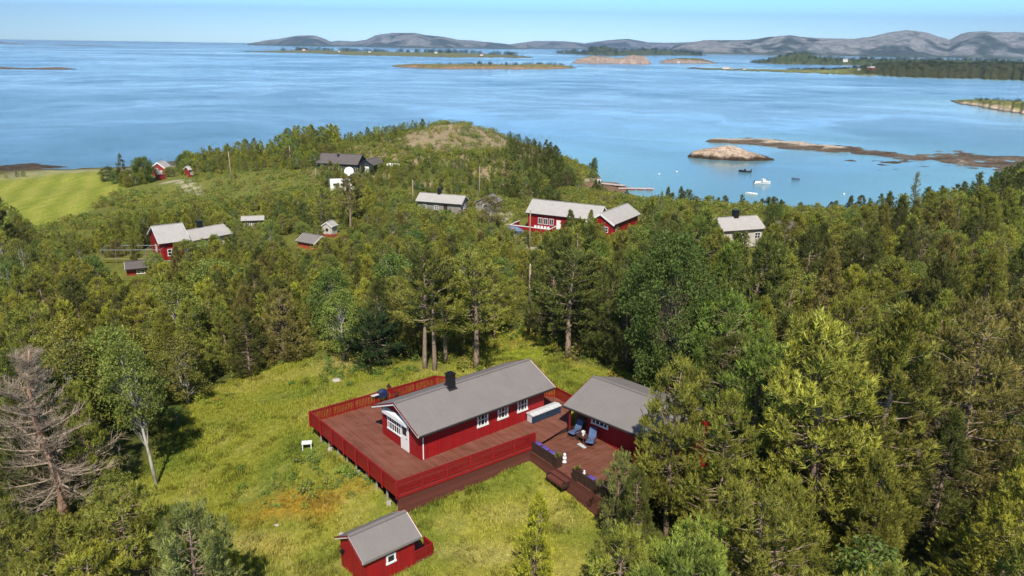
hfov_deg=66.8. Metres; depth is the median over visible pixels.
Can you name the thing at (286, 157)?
pine tree
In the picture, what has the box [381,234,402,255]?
birch tree
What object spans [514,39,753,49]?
mountains
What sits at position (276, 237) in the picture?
birch tree
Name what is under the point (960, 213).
spruce tree
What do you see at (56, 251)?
birch tree
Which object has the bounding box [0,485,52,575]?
pine tree
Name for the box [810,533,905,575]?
birch tree
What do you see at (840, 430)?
pine tree
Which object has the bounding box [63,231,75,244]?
birch tree
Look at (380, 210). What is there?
birch tree
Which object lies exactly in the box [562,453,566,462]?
statue
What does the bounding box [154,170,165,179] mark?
barn
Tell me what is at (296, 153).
birch tree
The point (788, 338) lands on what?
pine tree
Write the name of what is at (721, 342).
tree
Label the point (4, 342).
pine tree
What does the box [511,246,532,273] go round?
birch tree
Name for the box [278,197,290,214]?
pine tree
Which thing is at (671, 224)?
pine tree
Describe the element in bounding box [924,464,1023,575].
pine tree
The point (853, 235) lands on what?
pine tree
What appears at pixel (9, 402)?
pine tree
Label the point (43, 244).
birch tree
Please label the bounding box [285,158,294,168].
birch tree
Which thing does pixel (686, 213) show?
pine tree
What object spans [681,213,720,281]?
pine tree
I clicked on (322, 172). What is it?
pine tree
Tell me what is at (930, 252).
pine tree
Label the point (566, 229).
pine tree
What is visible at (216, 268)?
pine tree
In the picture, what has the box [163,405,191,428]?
bush
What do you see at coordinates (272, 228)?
birch tree
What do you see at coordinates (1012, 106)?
island
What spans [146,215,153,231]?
pine tree
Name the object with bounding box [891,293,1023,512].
pine tree
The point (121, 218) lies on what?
birch tree
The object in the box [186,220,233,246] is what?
house wing
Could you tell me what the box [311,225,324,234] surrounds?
birch tree
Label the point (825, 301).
spruce tree
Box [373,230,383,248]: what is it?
pine tree
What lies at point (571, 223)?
pine tree
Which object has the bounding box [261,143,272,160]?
pine tree
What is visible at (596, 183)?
pine tree
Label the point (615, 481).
pine tree
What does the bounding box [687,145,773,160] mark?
rock islet
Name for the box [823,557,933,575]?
pine tree
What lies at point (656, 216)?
birch tree
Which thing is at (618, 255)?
pine tree
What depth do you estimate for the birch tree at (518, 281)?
94.53 m
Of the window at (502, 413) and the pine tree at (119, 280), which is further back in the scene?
the pine tree at (119, 280)
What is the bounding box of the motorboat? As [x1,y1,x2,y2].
[753,179,770,183]
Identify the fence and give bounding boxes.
[100,245,163,261]
[322,234,381,238]
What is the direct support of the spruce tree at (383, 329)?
on the ground at (38, 196)
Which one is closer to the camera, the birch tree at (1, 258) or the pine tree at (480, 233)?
the birch tree at (1, 258)
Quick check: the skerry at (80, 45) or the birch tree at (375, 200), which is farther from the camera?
the skerry at (80, 45)
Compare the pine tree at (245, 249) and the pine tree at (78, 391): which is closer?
the pine tree at (78, 391)
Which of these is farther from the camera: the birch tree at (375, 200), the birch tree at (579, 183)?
the birch tree at (579, 183)
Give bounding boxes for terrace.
[523,427,679,521]
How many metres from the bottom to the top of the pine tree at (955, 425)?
10.530 m
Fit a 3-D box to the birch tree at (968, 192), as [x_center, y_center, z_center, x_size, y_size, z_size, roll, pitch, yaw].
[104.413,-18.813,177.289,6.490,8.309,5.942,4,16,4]
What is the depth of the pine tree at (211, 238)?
121.16 m
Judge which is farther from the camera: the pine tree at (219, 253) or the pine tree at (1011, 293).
the pine tree at (219, 253)
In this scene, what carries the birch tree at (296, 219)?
on the ground at (38, 196)
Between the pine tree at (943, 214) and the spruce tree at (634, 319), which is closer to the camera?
the spruce tree at (634, 319)
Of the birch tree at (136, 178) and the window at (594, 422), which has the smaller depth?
the window at (594, 422)
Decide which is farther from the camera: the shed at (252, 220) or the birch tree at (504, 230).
the shed at (252, 220)
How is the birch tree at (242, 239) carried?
on the ground at (38, 196)
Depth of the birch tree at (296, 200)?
165.38 m
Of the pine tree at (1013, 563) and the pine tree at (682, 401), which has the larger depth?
the pine tree at (682, 401)
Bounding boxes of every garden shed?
[124,259,147,275]
[334,510,432,575]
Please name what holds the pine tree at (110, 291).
on the ground at (38, 196)
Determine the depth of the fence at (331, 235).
148.77 m
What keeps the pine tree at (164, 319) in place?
on the ground at (38, 196)
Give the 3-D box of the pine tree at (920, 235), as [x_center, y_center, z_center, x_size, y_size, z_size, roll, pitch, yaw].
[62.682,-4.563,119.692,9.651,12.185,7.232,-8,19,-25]
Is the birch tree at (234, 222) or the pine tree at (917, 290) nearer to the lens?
the pine tree at (917, 290)
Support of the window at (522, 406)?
in the cabin at (451, 412)
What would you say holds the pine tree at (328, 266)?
on the ground at (38, 196)
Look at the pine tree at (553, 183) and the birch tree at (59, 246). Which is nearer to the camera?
the birch tree at (59, 246)
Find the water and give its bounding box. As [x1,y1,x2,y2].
[0,39,1023,210]
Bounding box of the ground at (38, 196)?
[0,124,1023,575]
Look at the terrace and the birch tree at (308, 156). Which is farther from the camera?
the birch tree at (308, 156)
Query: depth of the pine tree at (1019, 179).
173.83 m
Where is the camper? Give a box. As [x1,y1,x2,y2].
[330,178,351,190]
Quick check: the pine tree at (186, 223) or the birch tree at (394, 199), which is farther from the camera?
the birch tree at (394, 199)
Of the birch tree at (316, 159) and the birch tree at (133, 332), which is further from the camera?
the birch tree at (316, 159)
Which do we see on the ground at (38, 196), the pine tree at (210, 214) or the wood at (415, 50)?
the pine tree at (210, 214)
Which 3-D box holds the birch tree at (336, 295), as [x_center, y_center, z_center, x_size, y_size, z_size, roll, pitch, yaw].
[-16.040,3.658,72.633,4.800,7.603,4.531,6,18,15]
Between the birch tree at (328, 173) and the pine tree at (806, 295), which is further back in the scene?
the birch tree at (328, 173)
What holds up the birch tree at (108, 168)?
on the ground at (38, 196)
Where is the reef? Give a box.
[705,138,1023,171]
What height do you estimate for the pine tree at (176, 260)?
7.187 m
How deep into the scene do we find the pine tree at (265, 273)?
98.45 m
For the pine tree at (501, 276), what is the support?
on the ground at (38, 196)
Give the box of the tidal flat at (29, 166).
[0,163,66,170]
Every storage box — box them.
[526,407,546,423]
[542,402,561,417]
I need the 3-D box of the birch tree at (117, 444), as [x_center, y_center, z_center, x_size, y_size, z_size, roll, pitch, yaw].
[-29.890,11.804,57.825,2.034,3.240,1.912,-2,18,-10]
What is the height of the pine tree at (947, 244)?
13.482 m
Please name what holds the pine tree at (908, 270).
on the ground at (38, 196)
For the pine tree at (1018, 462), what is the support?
on the ground at (38, 196)
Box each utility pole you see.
[479,166,482,198]
[527,264,530,333]
[529,209,530,248]
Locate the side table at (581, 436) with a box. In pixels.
[577,433,587,443]
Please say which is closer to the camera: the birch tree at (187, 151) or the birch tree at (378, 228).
the birch tree at (378, 228)
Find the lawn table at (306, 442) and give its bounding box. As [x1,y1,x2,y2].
[301,440,311,450]
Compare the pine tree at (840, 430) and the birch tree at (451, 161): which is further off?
the birch tree at (451, 161)
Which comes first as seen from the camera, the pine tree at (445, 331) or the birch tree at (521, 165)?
the pine tree at (445, 331)
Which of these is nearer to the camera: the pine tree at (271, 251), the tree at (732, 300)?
the tree at (732, 300)
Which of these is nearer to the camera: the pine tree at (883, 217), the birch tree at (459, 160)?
the pine tree at (883, 217)
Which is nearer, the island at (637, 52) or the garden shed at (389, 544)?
the garden shed at (389, 544)
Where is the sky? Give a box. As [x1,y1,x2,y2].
[0,0,1023,43]
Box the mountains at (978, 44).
[672,30,1023,58]
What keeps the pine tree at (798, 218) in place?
on the ground at (38, 196)
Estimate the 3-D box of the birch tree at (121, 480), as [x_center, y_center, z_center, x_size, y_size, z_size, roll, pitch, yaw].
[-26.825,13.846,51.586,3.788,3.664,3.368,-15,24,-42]
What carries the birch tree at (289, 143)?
on the ground at (38, 196)
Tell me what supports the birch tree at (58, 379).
on the ground at (38, 196)
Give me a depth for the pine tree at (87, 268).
108.17 m
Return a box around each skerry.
[0,67,73,69]
[57,45,103,45]
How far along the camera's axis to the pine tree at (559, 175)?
205.11 m
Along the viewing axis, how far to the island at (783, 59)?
2371.40 m
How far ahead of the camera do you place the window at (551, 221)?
166.61 m
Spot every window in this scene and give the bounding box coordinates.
[136,269,144,273]
[386,551,396,565]
[387,416,400,436]
[477,414,488,428]
[497,407,508,420]
[517,399,527,413]
[549,219,553,225]
[591,419,608,429]
[754,232,760,238]
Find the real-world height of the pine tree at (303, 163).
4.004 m
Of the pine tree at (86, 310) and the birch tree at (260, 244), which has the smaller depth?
the pine tree at (86, 310)
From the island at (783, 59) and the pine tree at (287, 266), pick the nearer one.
the pine tree at (287, 266)
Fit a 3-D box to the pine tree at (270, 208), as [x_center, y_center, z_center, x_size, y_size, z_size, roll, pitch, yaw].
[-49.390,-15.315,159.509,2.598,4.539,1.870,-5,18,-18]
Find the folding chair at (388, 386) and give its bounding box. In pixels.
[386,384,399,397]
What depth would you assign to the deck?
53.86 m
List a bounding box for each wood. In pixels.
[281,47,522,55]
[437,61,571,66]
[556,45,704,54]
[752,52,1022,63]
[787,60,1023,71]
[974,97,1020,101]
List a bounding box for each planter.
[529,440,553,463]
[552,452,562,467]
[572,464,582,481]
[578,471,612,497]
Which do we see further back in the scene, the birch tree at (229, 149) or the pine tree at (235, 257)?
the birch tree at (229, 149)
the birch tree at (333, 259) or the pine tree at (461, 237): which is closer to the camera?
the birch tree at (333, 259)
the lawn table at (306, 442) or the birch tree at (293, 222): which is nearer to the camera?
the lawn table at (306, 442)
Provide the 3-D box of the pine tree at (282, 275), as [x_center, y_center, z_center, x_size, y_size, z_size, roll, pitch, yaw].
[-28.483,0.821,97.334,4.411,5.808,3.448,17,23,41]
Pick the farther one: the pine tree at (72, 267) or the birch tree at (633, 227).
the birch tree at (633, 227)
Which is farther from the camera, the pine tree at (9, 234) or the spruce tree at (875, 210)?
the spruce tree at (875, 210)
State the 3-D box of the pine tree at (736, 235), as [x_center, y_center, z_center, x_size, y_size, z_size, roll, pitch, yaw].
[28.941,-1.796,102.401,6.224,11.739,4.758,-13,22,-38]
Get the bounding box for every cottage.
[415,188,469,214]
[510,199,606,235]
[714,209,764,246]
[776,220,800,240]
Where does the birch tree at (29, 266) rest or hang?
on the ground at (38, 196)
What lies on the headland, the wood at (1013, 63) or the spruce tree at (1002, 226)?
the wood at (1013, 63)
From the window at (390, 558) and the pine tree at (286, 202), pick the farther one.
the pine tree at (286, 202)
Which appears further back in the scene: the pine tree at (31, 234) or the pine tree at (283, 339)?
the pine tree at (31, 234)
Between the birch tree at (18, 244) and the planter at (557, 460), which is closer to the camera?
the planter at (557, 460)
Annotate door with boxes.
[400,424,408,451]
[556,220,560,228]
[576,413,586,433]
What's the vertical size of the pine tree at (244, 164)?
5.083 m
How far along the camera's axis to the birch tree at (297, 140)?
225.18 m
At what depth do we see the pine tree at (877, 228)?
116.52 m
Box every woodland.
[0,118,1023,575]
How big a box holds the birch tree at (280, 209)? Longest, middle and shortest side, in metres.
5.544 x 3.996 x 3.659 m
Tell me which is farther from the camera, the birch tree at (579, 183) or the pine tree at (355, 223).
the birch tree at (579, 183)
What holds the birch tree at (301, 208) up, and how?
on the ground at (38, 196)
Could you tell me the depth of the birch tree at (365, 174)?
197.71 m
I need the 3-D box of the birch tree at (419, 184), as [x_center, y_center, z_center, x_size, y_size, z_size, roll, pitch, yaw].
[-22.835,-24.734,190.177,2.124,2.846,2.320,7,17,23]
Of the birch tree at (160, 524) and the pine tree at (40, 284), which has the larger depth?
the pine tree at (40, 284)
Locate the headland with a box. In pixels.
[687,62,1023,80]
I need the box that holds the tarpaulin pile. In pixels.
[509,226,533,233]
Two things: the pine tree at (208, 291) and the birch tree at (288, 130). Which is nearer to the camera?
the pine tree at (208, 291)
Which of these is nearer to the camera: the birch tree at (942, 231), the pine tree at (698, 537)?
the pine tree at (698, 537)
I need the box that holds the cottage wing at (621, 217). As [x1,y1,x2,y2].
[586,203,640,235]
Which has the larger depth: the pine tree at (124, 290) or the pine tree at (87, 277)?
the pine tree at (87, 277)
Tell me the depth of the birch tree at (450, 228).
139.13 m
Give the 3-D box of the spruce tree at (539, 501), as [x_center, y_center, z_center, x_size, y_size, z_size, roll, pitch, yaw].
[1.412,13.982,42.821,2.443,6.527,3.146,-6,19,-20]
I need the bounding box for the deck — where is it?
[308,375,571,510]
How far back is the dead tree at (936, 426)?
51.75 m
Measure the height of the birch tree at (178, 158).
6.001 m
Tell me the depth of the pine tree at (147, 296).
78.41 m
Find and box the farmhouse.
[152,160,171,175]
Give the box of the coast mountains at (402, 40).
[247,33,527,48]
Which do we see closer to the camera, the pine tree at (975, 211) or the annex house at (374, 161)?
the pine tree at (975, 211)
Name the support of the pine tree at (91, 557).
on the ground at (38, 196)
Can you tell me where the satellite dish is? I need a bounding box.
[344,167,353,175]
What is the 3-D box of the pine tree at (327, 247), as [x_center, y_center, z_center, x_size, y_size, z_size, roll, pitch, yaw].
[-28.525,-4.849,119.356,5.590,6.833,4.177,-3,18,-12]
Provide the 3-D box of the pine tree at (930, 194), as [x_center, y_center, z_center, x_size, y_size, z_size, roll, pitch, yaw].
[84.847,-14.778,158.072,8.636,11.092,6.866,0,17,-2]
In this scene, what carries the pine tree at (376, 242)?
on the ground at (38, 196)
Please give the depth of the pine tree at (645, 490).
44.54 m
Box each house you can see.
[147,222,190,260]
[309,153,365,174]
[359,157,383,173]
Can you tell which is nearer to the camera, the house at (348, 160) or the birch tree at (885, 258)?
the birch tree at (885, 258)
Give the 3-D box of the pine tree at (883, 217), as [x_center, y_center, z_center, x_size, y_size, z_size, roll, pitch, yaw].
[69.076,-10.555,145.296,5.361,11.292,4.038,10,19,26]
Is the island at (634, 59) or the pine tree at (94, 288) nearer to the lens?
the pine tree at (94, 288)
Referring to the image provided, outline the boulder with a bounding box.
[331,378,340,382]
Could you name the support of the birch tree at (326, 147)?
on the ground at (38, 196)
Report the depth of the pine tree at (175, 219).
149.42 m
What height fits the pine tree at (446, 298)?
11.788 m
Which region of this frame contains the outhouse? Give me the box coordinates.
[473,193,503,213]
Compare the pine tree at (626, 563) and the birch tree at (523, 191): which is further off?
the birch tree at (523, 191)
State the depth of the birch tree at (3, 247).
121.09 m
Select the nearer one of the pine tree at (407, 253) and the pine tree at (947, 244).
the pine tree at (947, 244)
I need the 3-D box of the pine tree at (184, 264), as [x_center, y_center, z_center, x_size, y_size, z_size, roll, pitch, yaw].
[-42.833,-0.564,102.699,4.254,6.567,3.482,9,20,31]
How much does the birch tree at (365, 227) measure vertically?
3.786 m
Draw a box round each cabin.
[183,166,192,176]
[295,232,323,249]
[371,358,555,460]
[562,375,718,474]
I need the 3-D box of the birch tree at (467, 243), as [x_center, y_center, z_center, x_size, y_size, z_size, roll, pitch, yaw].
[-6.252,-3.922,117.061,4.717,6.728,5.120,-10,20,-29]
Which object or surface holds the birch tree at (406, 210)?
on the ground at (38, 196)
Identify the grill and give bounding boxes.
[371,388,387,401]
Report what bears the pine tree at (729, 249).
on the ground at (38, 196)
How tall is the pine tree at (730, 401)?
11.794 m
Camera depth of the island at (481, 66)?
1461.58 m
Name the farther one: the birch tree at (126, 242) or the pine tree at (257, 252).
the birch tree at (126, 242)
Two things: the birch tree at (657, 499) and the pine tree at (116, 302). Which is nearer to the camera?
the birch tree at (657, 499)
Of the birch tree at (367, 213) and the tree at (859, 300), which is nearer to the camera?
the tree at (859, 300)
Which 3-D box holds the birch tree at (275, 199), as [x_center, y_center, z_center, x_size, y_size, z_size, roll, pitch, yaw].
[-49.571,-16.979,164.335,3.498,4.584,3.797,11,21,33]
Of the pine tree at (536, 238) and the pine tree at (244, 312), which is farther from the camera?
the pine tree at (536, 238)
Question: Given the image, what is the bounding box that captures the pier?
[601,183,629,187]
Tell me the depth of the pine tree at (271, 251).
122.96 m
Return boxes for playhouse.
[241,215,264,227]
[321,220,338,234]
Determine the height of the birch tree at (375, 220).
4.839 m
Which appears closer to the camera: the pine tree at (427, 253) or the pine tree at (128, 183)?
the pine tree at (427, 253)
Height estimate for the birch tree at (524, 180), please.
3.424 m
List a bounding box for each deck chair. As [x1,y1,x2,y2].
[567,419,583,439]
[585,426,596,448]
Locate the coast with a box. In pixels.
[246,50,531,57]
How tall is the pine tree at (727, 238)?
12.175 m
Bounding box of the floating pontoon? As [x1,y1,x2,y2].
[618,187,653,189]
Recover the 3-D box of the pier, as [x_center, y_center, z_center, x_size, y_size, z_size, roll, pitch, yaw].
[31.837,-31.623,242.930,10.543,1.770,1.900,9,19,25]
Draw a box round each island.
[393,64,575,68]
[557,46,705,55]
[572,55,651,63]
[659,58,715,62]
[750,53,1023,64]
[951,99,1023,114]
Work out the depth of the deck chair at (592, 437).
55.98 m
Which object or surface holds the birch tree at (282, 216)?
on the ground at (38, 196)
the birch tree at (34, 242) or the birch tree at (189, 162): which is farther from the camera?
the birch tree at (189, 162)
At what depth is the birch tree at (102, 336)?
60.58 m
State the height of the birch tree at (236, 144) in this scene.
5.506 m
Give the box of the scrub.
[0,119,1023,575]
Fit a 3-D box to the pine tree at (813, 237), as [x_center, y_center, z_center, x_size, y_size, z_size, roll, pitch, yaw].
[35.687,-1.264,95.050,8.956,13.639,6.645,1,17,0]
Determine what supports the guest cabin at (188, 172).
on the ground at (38, 196)
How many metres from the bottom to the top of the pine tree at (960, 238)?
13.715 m
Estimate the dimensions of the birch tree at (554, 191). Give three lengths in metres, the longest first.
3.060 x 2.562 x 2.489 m
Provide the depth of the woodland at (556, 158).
162.16 m
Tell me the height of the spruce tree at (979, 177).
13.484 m
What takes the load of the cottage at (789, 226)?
on the ground at (38, 196)
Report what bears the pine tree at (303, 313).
on the ground at (38, 196)
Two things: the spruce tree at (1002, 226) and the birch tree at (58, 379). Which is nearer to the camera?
the birch tree at (58, 379)
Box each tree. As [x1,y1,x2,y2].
[0,196,31,258]
[0,229,20,263]
[0,255,12,281]
[0,259,29,287]
[0,287,20,343]
[0,292,37,344]
[0,299,55,372]
[0,310,45,356]
[0,335,8,387]
[0,344,129,516]
[0,346,67,488]
[0,389,65,516]
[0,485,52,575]
[1,206,10,215]
[3,551,46,575]
[4,210,21,224]
[5,226,27,255]
[6,237,39,270]
[6,265,40,323]
[7,504,126,575]
[8,213,26,239]
[15,352,97,428]
[16,218,30,238]
[19,269,60,332]
[22,230,37,251]
[23,219,35,236]
[24,264,33,272]
[26,265,44,284]
[27,313,90,396]
[28,261,45,269]
[29,239,48,264]
[29,527,68,575]
[30,339,117,445]
[32,293,85,347]
[33,272,51,314]
[37,232,45,240]
[37,238,62,264]
[45,253,68,292]
[49,244,65,254]
[49,539,134,575]
[50,272,102,334]
[50,298,98,371]
[50,378,128,500]
[51,241,67,255]
[52,249,70,268]
[54,261,75,279]
[55,252,70,264]
[56,256,95,297]
[59,273,81,314]
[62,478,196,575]
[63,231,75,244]
[66,239,92,267]
[69,487,150,560]
[73,322,154,434]
[75,255,110,282]
[77,300,97,355]
[77,469,133,521]
[78,263,95,276]
[79,236,92,254]
[80,273,104,311]
[80,275,109,317]
[82,268,113,302]
[83,313,115,370]
[84,237,95,250]
[93,230,106,254]
[93,338,167,484]
[97,166,114,181]
[98,308,146,362]
[98,425,124,458]
[100,285,131,324]
[102,245,111,255]
[102,360,169,438]
[104,221,112,229]
[105,238,127,257]
[105,494,158,575]
[108,169,120,183]
[111,219,126,241]
[111,291,128,322]
[111,324,163,378]
[115,152,128,181]
[115,228,125,248]
[115,276,121,289]
[118,216,125,228]
[118,449,138,473]
[119,284,139,324]
[120,282,174,354]
[121,237,135,253]
[122,171,133,186]
[127,156,156,183]
[127,237,140,260]
[127,277,147,314]
[129,173,139,183]
[130,296,156,331]
[133,230,143,249]
[135,212,153,224]
[136,351,185,402]
[137,223,150,247]
[137,321,163,354]
[141,252,164,274]
[142,496,246,575]
[144,262,163,284]
[145,281,211,357]
[145,304,187,372]
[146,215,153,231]
[147,331,212,403]
[152,209,158,223]
[152,512,173,529]
[153,521,204,575]
[157,262,169,290]
[157,268,177,329]
[162,501,196,534]
[163,166,176,176]
[163,298,220,391]
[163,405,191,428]
[169,245,182,280]
[171,213,181,223]
[173,239,197,266]
[174,154,187,172]
[176,259,193,296]
[178,260,196,290]
[180,158,199,173]
[180,214,192,229]
[182,150,197,158]
[185,257,243,300]
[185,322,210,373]
[186,208,195,228]
[191,160,204,174]
[191,208,205,226]
[193,252,207,280]
[195,240,211,254]
[196,285,227,345]
[200,534,243,575]
[202,160,214,173]
[203,281,229,328]
[205,210,217,225]
[205,235,227,268]
[205,264,235,301]
[205,309,237,355]
[206,239,229,267]
[209,209,235,236]
[209,270,232,309]
[209,296,241,371]
[213,156,225,171]
[223,237,234,264]
[223,272,260,315]
[223,305,273,377]
[225,147,234,158]
[226,238,238,251]
[226,258,234,292]
[226,262,271,329]
[228,208,238,219]
[229,218,245,240]
[230,285,260,360]
[232,252,242,269]
[233,141,241,152]
[235,235,253,254]
[238,154,247,170]
[238,244,251,268]
[239,260,269,297]
[240,138,249,149]
[242,230,254,240]
[245,195,255,204]
[245,203,252,211]
[246,150,255,164]
[246,225,254,233]
[248,197,259,210]
[250,246,268,280]
[250,286,317,367]
[252,162,260,170]
[252,230,263,245]
[254,240,267,252]
[254,254,275,286]
[257,219,279,245]
[257,222,279,239]
[259,275,302,347]
[260,159,267,168]
[260,200,269,219]
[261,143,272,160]
[261,193,271,201]
[262,240,283,272]
[266,157,276,167]
[266,203,274,219]
[267,144,280,158]
[271,197,279,212]
[271,235,288,256]
[272,155,284,166]
[272,204,289,228]
[274,213,290,232]
[276,133,290,145]
[277,249,294,277]
[277,273,291,310]
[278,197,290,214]
[282,147,292,160]
[283,270,297,284]
[284,139,295,154]
[285,127,292,135]
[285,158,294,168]
[285,248,294,259]
[290,138,302,150]
[290,150,302,168]
[290,220,298,231]
[291,197,302,212]
[291,217,300,227]
[291,260,303,281]
[293,202,310,219]
[294,248,300,259]
[295,221,312,237]
[295,280,317,323]
[297,291,319,337]
[298,259,314,279]
[299,156,308,170]
[300,259,322,291]
[302,126,311,140]
[303,267,355,339]
[305,152,312,165]
[307,185,331,230]
[308,129,314,146]
[308,151,320,168]
[310,235,342,269]
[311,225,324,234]
[312,135,322,147]
[312,279,346,318]
[314,249,326,270]
[316,145,326,153]
[316,288,365,361]
[317,126,326,138]
[317,142,330,152]
[318,264,338,315]
[320,165,330,181]
[320,198,334,220]
[320,253,341,267]
[322,144,333,152]
[322,170,335,185]
[328,172,364,227]
[329,164,341,178]
[329,237,353,266]
[335,300,410,374]
[337,231,353,250]
[338,263,349,275]
[341,239,361,268]
[345,231,365,255]
[349,217,358,232]
[349,257,366,301]
[352,277,377,310]
[353,133,361,141]
[355,219,365,232]
[355,255,380,306]
[357,222,375,238]
[358,208,372,224]
[359,275,400,344]
[360,299,376,334]
[361,186,371,207]
[362,171,369,179]
[364,234,372,243]
[367,243,397,282]
[367,251,419,308]
[370,202,388,217]
[370,239,382,263]
[371,206,388,224]
[371,212,382,228]
[373,192,386,206]
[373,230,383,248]
[375,227,382,238]
[378,215,395,236]
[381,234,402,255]
[381,275,411,336]
[382,216,403,238]
[386,196,402,215]
[386,241,452,368]
[387,297,398,336]
[388,238,407,255]
[388,246,469,370]
[388,304,431,357]
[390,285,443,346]
[393,212,407,229]
[398,204,413,223]
[398,229,426,252]
[398,235,421,267]
[400,224,411,237]
[403,250,412,266]
[408,217,423,232]
[411,169,417,178]
[415,181,422,190]
[419,210,437,230]
[421,258,469,360]
[422,224,441,246]
[423,228,438,245]
[430,235,451,254]
[431,209,440,223]
[436,215,448,230]
[436,233,448,260]
[440,246,451,260]
[441,220,448,234]
[441,299,483,358]
[443,234,460,262]
[444,225,459,250]
[446,246,510,368]
[447,250,476,291]
[450,159,457,168]
[452,182,462,194]
[453,231,466,252]
[455,217,475,237]
[456,241,483,275]
[457,158,463,166]
[457,290,492,347]
[459,252,509,328]
[460,223,471,245]
[466,234,476,251]
[474,231,485,250]
[475,236,507,259]
[476,195,504,224]
[476,256,517,286]
[478,266,517,337]
[481,230,493,246]
[482,222,499,235]
[492,180,499,188]
[495,160,504,168]
[495,257,514,279]
[498,244,509,271]
[500,229,508,240]
[502,276,527,307]
[504,170,511,177]
[505,241,516,268]
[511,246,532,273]
[512,235,520,243]
[512,489,554,575]
[513,163,520,170]
[513,249,531,288]
[516,160,524,167]
[519,172,528,184]
[519,187,528,198]
[520,236,581,339]
[521,176,530,186]
[523,249,541,292]
[527,246,608,357]
[528,144,535,154]
[531,230,540,247]
[531,230,582,329]
[533,226,590,287]
[539,146,549,163]
[541,179,549,190]
[541,229,550,255]
[549,177,558,188]
[550,189,559,199]
[556,173,563,188]
[561,170,573,186]
[563,250,614,354]
[564,166,572,173]
[564,223,589,313]
[565,219,575,264]
[566,209,574,221]
[574,181,582,187]
[579,518,663,575]
[582,261,629,366]
[583,223,598,247]
[587,209,593,220]
[587,238,611,271]
[588,170,596,177]
[588,536,645,575]
[590,255,622,336]
[592,180,599,189]
[594,247,642,311]
[595,223,602,235]
[595,230,611,259]
[595,446,640,538]
[596,271,653,375]
[610,227,639,271]
[613,225,726,393]
[615,465,655,559]
[617,246,648,335]
[623,282,649,351]
[626,225,638,234]
[627,539,731,575]
[628,352,716,535]
[629,227,650,262]
[632,511,734,575]
[637,217,697,290]
[640,210,666,231]
[641,217,656,241]
[643,208,651,227]
[645,259,697,359]
[646,205,658,229]
[646,436,702,521]
[651,233,690,346]
[655,191,665,225]
[657,212,670,228]
[666,186,670,201]
[670,211,687,234]
[672,386,771,563]
[677,186,684,198]
[680,209,695,237]
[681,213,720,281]
[682,189,694,202]
[684,476,838,575]
[686,287,774,407]
[689,238,759,351]
[689,330,771,434]
[693,199,698,224]
[697,227,725,291]
[700,333,808,492]
[701,235,732,306]
[703,195,718,204]
[705,230,801,365]
[727,232,748,286]
[735,302,908,575]
[739,244,824,334]
[743,294,776,398]
[744,471,822,575]
[745,230,800,295]
[747,221,784,288]
[759,319,824,475]
[762,202,784,228]
[762,219,780,245]
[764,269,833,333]
[767,196,779,205]
[774,268,804,364]
[778,224,831,307]
[779,213,792,243]
[784,212,806,254]
[792,309,816,414]
[797,236,815,285]
[798,247,848,348]
[800,384,867,490]
[801,276,833,318]
[810,298,949,558]
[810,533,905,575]
[811,221,834,284]
[816,233,843,267]
[823,291,893,388]
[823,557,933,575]
[825,448,912,575]
[827,222,850,242]
[832,211,868,236]
[833,234,896,301]
[834,263,871,329]
[835,227,872,267]
[838,230,870,312]
[844,195,854,207]
[844,205,883,262]
[844,270,892,337]
[855,195,865,207]
[859,310,910,397]
[863,291,908,360]
[864,303,914,372]
[866,222,888,269]
[867,205,878,231]
[867,255,921,307]
[870,255,896,279]
[872,196,896,239]
[875,202,895,254]
[875,227,890,254]
[879,287,979,447]
[882,265,915,301]
[885,224,904,257]
[886,195,908,249]
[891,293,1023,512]
[894,216,921,282]
[894,406,981,559]
[895,220,939,275]
[898,198,923,233]
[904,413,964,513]
[905,260,927,290]
[907,170,922,215]
[909,277,927,305]
[912,207,924,256]
[913,232,957,307]
[913,252,968,362]
[917,189,939,225]
[922,198,962,250]
[922,231,957,286]
[923,188,970,232]
[923,229,961,260]
[924,230,980,307]
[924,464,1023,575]
[926,204,943,236]
[944,215,958,232]
[952,250,1008,352]
[953,449,1023,575]
[954,171,985,220]
[955,201,967,233]
[958,213,995,253]
[958,227,980,274]
[962,185,994,233]
[962,207,979,244]
[966,188,975,208]
[966,246,1013,328]
[966,318,1018,425]
[968,230,1009,266]
[968,242,1014,297]
[972,338,1023,442]
[974,283,1023,409]
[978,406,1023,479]
[980,202,1011,253]
[981,193,1001,232]
[988,222,1009,278]
[988,539,1023,575]
[990,173,1020,219]
[993,280,1023,326]
[998,185,1017,222]
[999,223,1022,260]
[1000,191,1023,254]
[1005,242,1023,295]
[1006,171,1023,207]
[1009,247,1019,278]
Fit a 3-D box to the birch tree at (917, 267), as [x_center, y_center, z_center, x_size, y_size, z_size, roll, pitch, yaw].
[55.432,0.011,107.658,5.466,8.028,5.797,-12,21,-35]
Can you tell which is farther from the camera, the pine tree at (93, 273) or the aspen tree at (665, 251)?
the pine tree at (93, 273)
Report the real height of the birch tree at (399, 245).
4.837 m
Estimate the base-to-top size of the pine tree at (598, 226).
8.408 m

